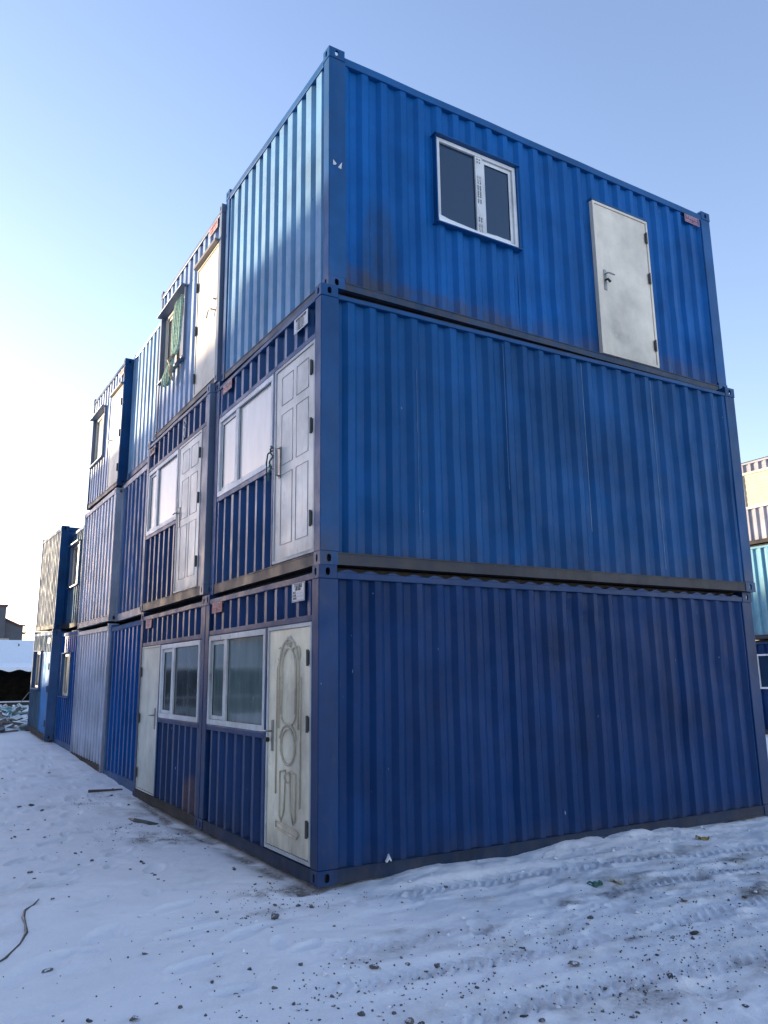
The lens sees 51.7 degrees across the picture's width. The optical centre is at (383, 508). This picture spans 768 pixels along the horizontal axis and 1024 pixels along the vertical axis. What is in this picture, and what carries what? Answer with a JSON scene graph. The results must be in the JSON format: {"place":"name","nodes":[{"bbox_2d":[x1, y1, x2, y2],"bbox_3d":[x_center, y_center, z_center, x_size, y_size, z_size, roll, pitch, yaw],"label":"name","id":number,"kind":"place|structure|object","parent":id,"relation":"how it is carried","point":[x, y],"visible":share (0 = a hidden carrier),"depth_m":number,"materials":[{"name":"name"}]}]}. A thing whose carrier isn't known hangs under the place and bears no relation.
{"place":"outdoors","nodes":[
{"label":"outdoors","id":0,"kind":"place"},
{"bbox_2d":[0,604,26,639],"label":"house","id":1,"kind":"structure","parent":0,"point":[10,630],"depth_m":61.90,"materials":[{"name":"grey tile"}]},
{"bbox_2d":[0,731,767,1023],"bbox_3d":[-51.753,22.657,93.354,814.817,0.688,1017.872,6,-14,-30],"label":"snow ground","id":2,"kind":"structure","parent":0,"point":[109,905],"depth_m":5.39,"materials":[{"name":"white snow"}]},
{"bbox_2d":[0,703,28,732],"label":"rubble heap","id":3,"kind":"object","parent":2,"relation":"on","point":[13,718],"visible":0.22,"depth_m":20.87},
{"bbox_2d":[0,701,28,706],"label":"wall","id":4,"kind":"structure","parent":2,"relation":"on","point":[9,703],"depth_m":25.08,"materials":[{"name":"grey brick"}]},
{"bbox_2d":[0,663,31,700],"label":"shed","id":5,"kind":"structure","parent":2,"relation":"on","point":[15,681],"depth_m":40.82,"materials":[{"name":"black"}]},
{"bbox_2d":[0,640,33,662],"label":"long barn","id":6,"kind":"structure","parent":2,"relation":"on","point":[16,651],"depth_m":45.40,"materials":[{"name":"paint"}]},
{"bbox_2d":[0,899,38,961],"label":"wire","id":7,"kind":"object","parent":2,"relation":"on","point":[25,930],"visible":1,"depth_m":5.42,"materials":[{"name":"metal"}]},
{"bbox_2d":[42,968,53,971],"bbox_3d":[-2.002,2.745,4.709,0.056,0.015,0.070,-19,-18,37],"label":"stone","id":8,"kind":"object","parent":2,"relation":"on","point":[47,969],"visible":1,"depth_m":4.71,"materials":[{"name":"grey stone"}]},
{"bbox_2d":[27,629,73,739],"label":"site container","id":9,"kind":"object","parent":2,"relation":"on","point":[43,689],"visible":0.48,"depth_m":18.30,"materials":[{"name":"metal"}]},
{"bbox_2d":[35,652,40,687],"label":"window","id":10,"kind":"structure","parent":9,"relation":"in","point":[38,653],"depth_m":19.88,"materials":[{"name":"beige paint"}]},
{"bbox_2d":[37,652,50,733],"bbox_3d":[-7.809,4.222,18.246,0.082,1.800,1.046,6,-12,-30],"label":"door","id":11,"kind":"structure","parent":9,"relation":"in","point":[46,656],"depth_m":18.28,"materials":[{"name":"white paint"}]},
{"bbox_2d":[35,526,78,630],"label":"site container","id":12,"kind":"object","parent":9,"relation":"on","point":[53,589],"visible":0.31,"depth_m":18.64,"materials":[{"name":"beige metal"}]},
{"bbox_2d":[53,629,89,750],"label":"site container","id":13,"kind":"object","parent":2,"relation":"on","point":[65,695],"visible":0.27,"depth_m":17.05,"materials":[{"name":"metal"}]},
{"bbox_2d":[62,654,69,695],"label":"window","id":14,"kind":"structure","parent":13,"relation":"in","point":[67,656],"depth_m":17.41,"materials":[{"name":"beige paint"}]},
{"bbox_2d":[65,525,84,628],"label":"site container","id":15,"kind":"object","parent":13,"relation":"on","point":[75,569],"visible":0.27,"depth_m":17.84,"materials":[{"name":"metal"}]},
{"bbox_2d":[71,544,79,585],"bbox_3d":[-6.900,1.281,17.896,0.060,0.940,1.058,6,-13,-30],"label":"window","id":16,"kind":"structure","parent":15,"relation":"in","point":[76,549],"depth_m":18.19,"materials":[{"name":"beige paint"}]},
{"bbox_2d":[69,623,121,772],"bbox_3d":[-2.944,3.765,16.288,6.008,2.497,2.888,6,-13,-30],"label":"site container","id":17,"kind":"object","parent":2,"relation":"on","point":[87,741],"visible":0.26,"depth_m":14.59,"materials":[{"name":"blue metal"}]},
{"bbox_2d":[77,487,129,628],"bbox_3d":[-2.999,1.338,16.842,6.008,2.402,2.908,6,-13,-30],"label":"site container","id":18,"kind":"object","parent":17,"relation":"on","point":[98,587],"visible":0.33,"depth_m":15.03,"materials":[{"name":"blue metal"}]},
{"bbox_2d":[86,358,133,509],"bbox_3d":[-2.997,-1.098,17.211,6.099,2.417,2.848,6,-13,-30],"label":"site container","id":19,"kind":"object","parent":18,"relation":"on","point":[109,457],"visible":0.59,"depth_m":15.25,"materials":[{"name":"blue metal"}]},
{"bbox_2d":[94,413,103,461],"bbox_3d":[-5.818,-1.441,16.369,0.060,1.010,1.118,6,-13,-30],"label":"window","id":20,"kind":"structure","parent":19,"relation":"in","point":[99,427],"depth_m":16.66,"materials":[{"name":"white glass"}]},
{"bbox_2d":[106,385,122,489],"bbox_3d":[-5.073,-1.327,14.937,0.117,1.835,0.898,6,-13,-30],"label":"door","id":21,"kind":"structure","parent":19,"relation":"in","point":[114,440],"depth_m":14.97,"materials":[{"name":"beige paint"}]},
{"bbox_2d":[88,789,122,792],"bbox_3d":[-4.074,4.131,11.595,0.484,0.046,0.044,1,-12,-8],"label":"plank","id":22,"kind":"object","parent":2,"relation":"on","point":[98,790],"visible":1,"depth_m":11.58,"materials":[{"name":"brown wood"}]},
{"bbox_2d":[103,620,141,790],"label":"site container","id":23,"kind":"object","parent":2,"relation":"on","point":[120,730],"visible":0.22,"depth_m":12.70,"materials":[{"name":"metal"}]},
{"bbox_2d":[115,465,146,621],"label":"site container","id":24,"kind":"object","parent":23,"relation":"on","point":[128,595],"visible":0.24,"depth_m":13.49,"materials":[{"name":"blue metal"}]},
{"bbox_2d":[127,323,159,480],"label":"site container","id":25,"kind":"object","parent":24,"relation":"on","point":[144,400],"visible":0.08,"depth_m":13.91,"materials":[{"name":"metal"}]},
{"bbox_2d":[129,1015,139,1020],"bbox_3d":[-1.257,2.560,3.985,0.050,0.015,0.051,-5,-5,-25],"label":"stone","id":26,"kind":"object","parent":2,"relation":"on","point":[133,1017],"visible":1,"depth_m":3.98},
{"bbox_2d":[128,818,158,824],"bbox_3d":[-2.937,3.786,9.580,0.530,0.072,0.076,-9,-14,31],"label":"metal scrap","id":27,"kind":"object","parent":2,"relation":"on","point":[136,820],"visible":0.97,"depth_m":9.54,"materials":[{"name":"metal"}]},
{"bbox_2d":[132,596,206,828],"bbox_3d":[-0.315,2.878,11.922,6.060,2.617,2.998,6,-14,-30],"label":"site container","id":28,"kind":"object","parent":2,"relation":"on","point":[167,761],"visible":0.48,"depth_m":10.27,"materials":[{"name":"blue metal"}]},
{"bbox_2d":[135,645,159,795],"bbox_3d":[-3.318,2.943,11.129,0.117,1.985,0.956,6,-14,-30],"label":"door","id":29,"kind":"structure","parent":28,"relation":"in","point":[149,671],"depth_m":11.14,"materials":[{"name":"grey paint"}]},
{"bbox_2d":[139,383,216,612],"bbox_3d":[-0.395,0.281,12.521,6.060,2.672,3.008,6,-14,-30],"label":"site container","id":30,"kind":"object","parent":28,"relation":"on","point":[176,559],"visible":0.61,"depth_m":10.70,"materials":[{"name":"blue metal"}]},
{"bbox_2d":[146,449,178,536],"bbox_3d":[-3.226,-0.195,11.597,0.060,1.000,1.573,6,-14,-30],"label":"window","id":31,"kind":"structure","parent":30,"relation":"in","point":[162,483],"depth_m":11.62,"materials":[{"name":"white glass"}]},
{"bbox_2d":[172,429,202,593],"bbox_3d":[-2.574,0.061,10.376,0.117,2.020,0.988,6,-14,-30],"label":"door","id":32,"kind":"structure","parent":30,"relation":"in","point":[190,453],"depth_m":10.36,"materials":[{"name":"white paint"}]},
{"bbox_2d":[154,203,226,440],"bbox_3d":[-0.335,-2.273,12.963,6.099,2.497,2.908,6,-14,-30],"label":"site container","id":33,"kind":"object","parent":30,"relation":"on","point":[198,281],"visible":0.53,"depth_m":11.14,"materials":[{"name":"blue metal"}]},
{"bbox_2d":[161,294,183,387],"bbox_3d":[-3.151,-2.478,11.798,0.150,1.356,0.570,6,-14,-30],"label":"green netting","id":34,"kind":"object","parent":33,"relation":"hanging from","point":[176,330],"visible":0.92,"depth_m":11.74,"materials":[{"name":"green fabric"}]},
{"bbox_2d":[167,353,174,380],"bbox_3d":[-3.105,-2.041,11.530,0.094,0.438,0.166,6,-14,-30],"label":"rope knot","id":35,"kind":"object","parent":34,"relation":"hanging from","point":[170,366],"visible":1,"depth_m":11.49,"materials":[{"name":"white fabric"}]},
{"bbox_2d":[164,295,184,371],"bbox_3d":[-3.148,-2.603,12.104,0.060,1.090,1.218,6,-14,-30],"label":"window","id":36,"kind":"structure","parent":33,"relation":"in","point":[169,320],"depth_m":12.52,"materials":[{"name":"beige paint"}]},
{"bbox_2d":[193,243,218,396],"bbox_3d":[-2.406,-2.518,10.671,0.129,1.895,0.888,6,-14,-30],"label":"door","id":37,"kind":"structure","parent":33,"relation":"in","point":[207,284],"depth_m":10.68,"materials":[{"name":"beige paint"}]},
{"bbox_2d":[158,640,201,722],"bbox_3d":[-2.598,2.199,10.101,0.060,0.960,1.683,6,-14,-30],"label":"window","id":38,"kind":"structure","parent":28,"relation":"in","point":[180,663],"depth_m":10.07,"materials":[{"name":"white plastic"}]},
{"bbox_2d":[271,913,278,918],"bbox_3d":[-0.767,2.888,5.602,0.060,0.046,0.056,-16,-21,22],"label":"stone","id":39,"kind":"object","parent":2,"relation":"on","point":[274,915],"visible":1,"depth_m":5.59,"materials":[{"name":"grey stone"}]},
{"bbox_2d":[357,1011,364,1016],"bbox_3d":[-0.116,2.550,3.992,0.054,0.031,0.026,-28,-32,37],"label":"stone","id":40,"kind":"object","parent":2,"relation":"on","point":[361,1013],"visible":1,"depth_m":3.98,"materials":[{"name":"grey stone"}]},
{"bbox_2d":[369,964,378,968],"bbox_3d":[-0.052,2.672,4.625,0.064,0.020,0.049,-3,-11,36],"label":"stone","id":41,"kind":"object","parent":2,"relation":"on","point":[373,966],"visible":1,"depth_m":4.61,"materials":[{"name":"grey stone"}]},
{"bbox_2d":[3,794,767,1023],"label":"grit","id":42,"kind":"object","parent":2,"relation":"on","point":[659,978],"visible":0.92,"depth_m":4.71,"materials":[{"name":"stone"}]},
{"bbox_2d":[4,776,767,1023],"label":"snow crumbs","id":43,"kind":"object","parent":2,"relation":"on","point":[390,1006],"visible":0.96,"depth_m":5.55,"materials":[{"name":"white snow"}]},
{"bbox_2d":[404,1017,413,1023],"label":"stone","id":44,"kind":"object","parent":2,"relation":"on","point":[409,1020],"visible":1,"depth_m":3.89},
{"bbox_2d":[198,564,767,887],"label":"site container","id":45,"kind":"object","parent":2,"relation":"on","point":[359,724],"visible":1,"depth_m":7.73,"materials":[{"name":"blue metal"}]},
{"bbox_2d":[206,628,265,731],"bbox_3d":[-1.566,1.818,8.413,0.060,0.983,1.693,6,-14,-30],"label":"window","id":46,"kind":"structure","parent":45,"relation":"in","point":[236,661],"depth_m":8.38,"materials":[{"name":"plastic"}]},
{"bbox_2d":[262,621,311,866],"bbox_3d":[-0.872,2.060,7.130,0.117,2.005,0.986,6,-14,-30],"label":"door","id":47,"kind":"structure","parent":45,"relation":"in","point":[287,819],"depth_m":7.10,"materials":[{"name":"paint"}]},
{"bbox_2d":[385,854,391,861],"bbox_3d":[0.035,2.957,6.707,0.050,0.073,0.055,-4,-13,15],"label":"ice lump","id":48,"kind":"object","parent":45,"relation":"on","point":[388,858],"visible":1,"depth_m":6.69,"materials":[{"name":"white ice"}]},
{"bbox_2d":[209,282,755,594],"bbox_3d":[1.239,-0.265,9.929,6.052,2.667,3.028,6,-14,-30],"label":"site container","id":49,"kind":"object","parent":45,"relation":"on","point":[398,440],"visible":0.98,"depth_m":8.30,"materials":[{"name":"metal"}]},
{"bbox_2d":[217,375,272,497],"bbox_3d":[-1.564,-0.767,8.964,0.060,0.990,1.728,6,-14,-30],"label":"window","id":50,"kind":"structure","parent":49,"relation":"in","point":[245,432],"depth_m":8.94,"materials":[{"name":"white plastic"}]},
{"bbox_2d":[266,446,273,480],"bbox_3d":[-1.165,-0.449,8.011,0.048,0.361,0.223,5,-14,-27],"label":"tied rope","id":51,"kind":"object","parent":49,"relation":"attached to","point":[271,458],"visible":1,"depth_m":7.96,"materials":[{"name":"fabric"}]},
{"bbox_2d":[272,339,314,564],"bbox_3d":[-0.876,-0.518,7.665,0.109,2.030,0.971,6,-14,-30],"label":"door","id":52,"kind":"structure","parent":49,"relation":"in","point":[294,426],"depth_m":7.65,"materials":[{"name":"white paint"}]},
{"bbox_2d":[220,45,727,389],"bbox_3d":[1.271,-2.861,10.537,6.008,2.659,3.023,7,-14,-31],"label":"site container","id":53,"kind":"object","parent":49,"relation":"on","point":[355,180],"visible":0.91,"depth_m":8.95,"materials":[{"name":"metal"}]},
{"bbox_2d":[439,214,514,245],"bbox_3d":[1.042,-3.044,8.737,1.110,0.116,0.078,7,-14,-31],"label":"window sill","id":54,"kind":"structure","parent":53,"relation":"on","point":[443,218],"depth_m":8.63,"materials":[{"name":"white metal"}]},
{"bbox_2d":[436,136,518,246],"bbox_3d":[1.031,-3.491,8.844,1.126,1.034,0.060,7,-14,-31],"label":"window","id":55,"kind":"structure","parent":53,"relation":"in","point":[458,169],"depth_m":8.85,"materials":[{"name":"white plastic"}]},
{"bbox_2d":[589,200,659,368],"bbox_3d":[3.012,-2.788,9.867,0.996,2.022,0.118,7,-14,-31],"label":"door","id":56,"kind":"structure","parent":53,"relation":"in","point":[626,321],"depth_m":9.85,"materials":[{"name":"beige paint"}]},
{"bbox_2d":[569,961,579,965],"bbox_3d":[1.106,2.649,4.614,0.076,0.015,0.059,14,-15,-39],"label":"stone","id":57,"kind":"object","parent":2,"relation":"on","point":[574,963],"visible":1,"depth_m":4.61,"materials":[{"name":"grey stone"}]},
{"bbox_2d":[586,880,602,887],"bbox_3d":[1.695,3.013,6.358,0.128,0.044,0.074,7,-15,-33],"label":"plastic scrap","id":58,"kind":"object","parent":2,"relation":"on","point":[595,884],"visible":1,"depth_m":6.34,"materials":[{"name":"teal plastic"}]},
{"bbox_2d":[605,876,624,884],"bbox_3d":[1.859,2.999,6.377,0.140,0.047,0.081,-9,-15,33],"label":"plastic scrap","id":59,"kind":"object","parent":2,"relation":"on","point":[619,880],"visible":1,"depth_m":6.37,"materials":[{"name":"white plastic"}]},
{"bbox_2d":[689,930,698,934],"bbox_3d":[2.002,2.737,5.113,0.039,0.026,0.062,26,-35,-34],"label":"stone","id":60,"kind":"object","parent":2,"relation":"on","point":[695,932],"visible":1,"depth_m":5.10,"materials":[{"name":"grey stone"}]},
{"bbox_2d":[695,835,709,840],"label":"leaf litter","id":61,"kind":"object","parent":2,"relation":"on","point":[704,838],"visible":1,"depth_m":7.99,"materials":[{"name":"brown plant"}]},
{"bbox_2d":[755,640,767,733],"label":"site container","id":62,"kind":"object","parent":2,"relation":"on","point":[762,651],"visible":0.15,"depth_m":22.53,"materials":[{"name":"blue metal"}]},
{"bbox_2d":[746,543,767,639],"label":"site container","id":63,"kind":"object","parent":62,"relation":"on","point":[759,558],"visible":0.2,"depth_m":22.88,"materials":[{"name":"teal metal"}]},
{"bbox_2d":[741,456,767,545],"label":"site container","id":64,"kind":"object","parent":63,"relation":"on","point":[755,477],"visible":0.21,"depth_m":23.23,"materials":[{"name":"beige metal"}]},
{"bbox_2d":[742,467,767,509],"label":"window","id":65,"kind":"structure","parent":64,"relation":"in","point":[755,483],"depth_m":23.26,"materials":[{"name":"beige paint"}]},
{"bbox_2d":[757,654,767,688],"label":"window","id":66,"kind":"structure","parent":62,"relation":"in","point":[762,659],"depth_m":22.55,"materials":[{"name":"white plastic"}]},
{"bbox_2d":[0,0,767,639],"label":"sky","id":67,"kind":"structure","parent":0,"point":[127,127],"materials":[{"name":"blue"}]}
]}

